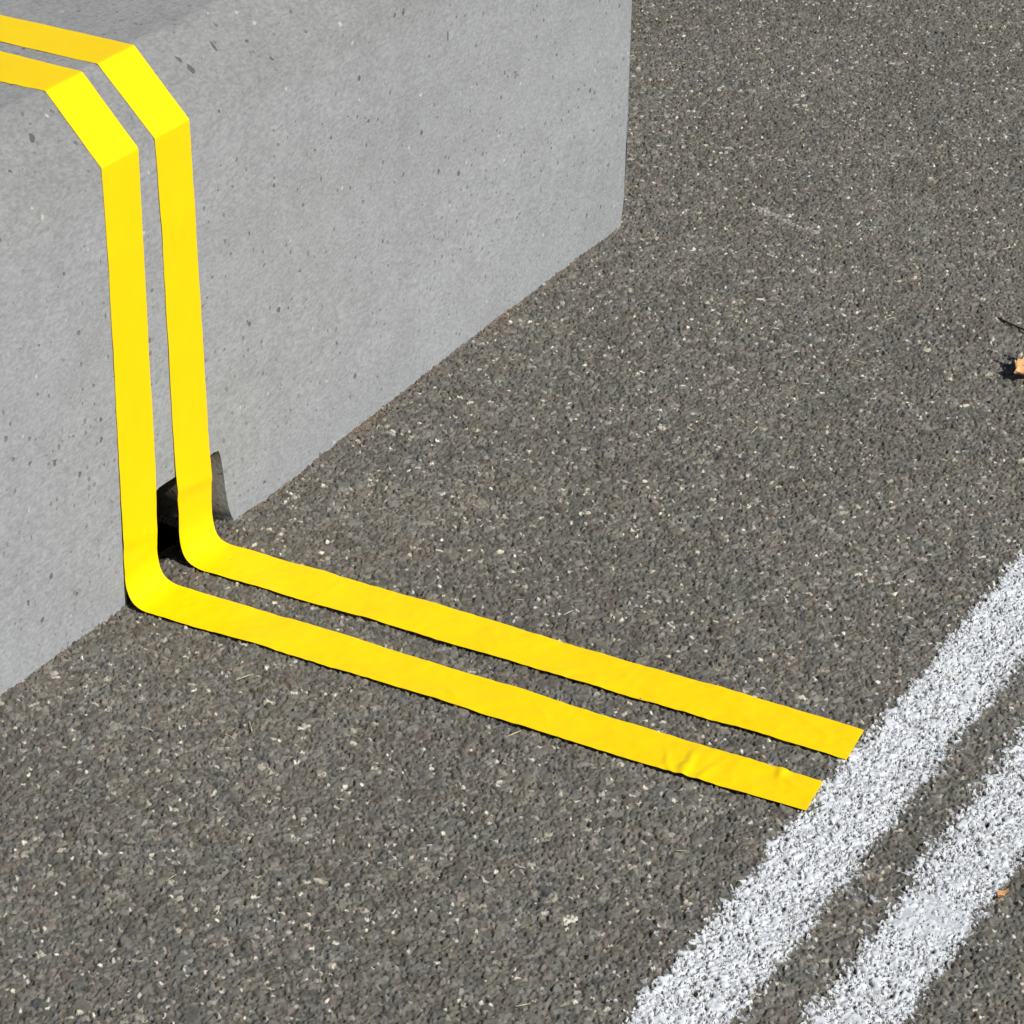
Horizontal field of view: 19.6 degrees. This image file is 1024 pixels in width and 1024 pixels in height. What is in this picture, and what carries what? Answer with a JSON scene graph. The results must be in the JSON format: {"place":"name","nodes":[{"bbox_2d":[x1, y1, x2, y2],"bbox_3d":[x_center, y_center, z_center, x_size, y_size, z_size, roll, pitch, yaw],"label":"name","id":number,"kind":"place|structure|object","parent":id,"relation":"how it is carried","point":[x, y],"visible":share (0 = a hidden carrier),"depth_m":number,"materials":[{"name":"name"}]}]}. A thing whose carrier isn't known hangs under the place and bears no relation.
{"place":"outdoors","nodes":[
{"label":"outdoors","id":0,"kind":"place"},
{"bbox_2d":[4,264,572,694],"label":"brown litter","id":1,"kind":"object","parent":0,"point":[366,427],"visible":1,"depth_m":2.90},
{"bbox_2d":[0,0,1023,1023],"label":"asphalt ground","id":2,"kind":"structure","parent":0,"point":[675,426],"depth_m":2.62,"materials":[{"name":"grey asphalt"}]},
{"bbox_2d":[0,0,631,696],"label":"concrete block","id":3,"kind":"structure","parent":2,"relation":"on","point":[392,198],"depth_m":2.69,"materials":[{"name":"grey concrete"}]},
{"bbox_2d":[0,51,822,810],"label":"yellow tape","id":4,"kind":"object","parent":3,"relation":"attached to","point":[100,133],"visible":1,"depth_m":2.48,"materials":[{"name":"yellow plastic"}]},
{"bbox_2d":[0,15,863,759],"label":"yellow tape","id":5,"kind":"object","parent":3,"relation":"attached to","point":[142,91],"visible":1,"depth_m":2.54,"materials":[{"name":"yellow plastic"}]},
{"bbox_2d":[606,519,1023,1023],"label":"painted line","id":6,"kind":"object","parent":2,"relation":"on","point":[714,1004],"visible":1,"depth_m":2.33,"materials":[{"name":"paint"}]},
{"bbox_2d":[769,683,1023,1023],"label":"painted line","id":7,"kind":"object","parent":2,"relation":"on","point":[932,902],"visible":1,"depth_m":2.24,"materials":[{"name":"paint"}]},
{"bbox_2d":[997,888,1008,897],"bbox_3d":[0.375,0.291,2.259,0.012,0.004,0.007,-22,37,-35],"label":"leaf fragment","id":8,"kind":"object","parent":2,"relation":"on","point":[1000,893],"visible":1,"depth_m":2.26,"materials":[{"name":"orange plant"}]},
{"bbox_2d":[997,317,1023,374],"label":"dry leaf","id":9,"kind":"object","parent":2,"relation":"on","point":[1019,363],"visible":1,"depth_m":3.02,"materials":[{"name":"orange plant"}]},
{"bbox_2d":[143,247,1009,1006],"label":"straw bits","id":10,"kind":"object","parent":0,"point":[509,735],"visible":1,"depth_m":2.44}
]}

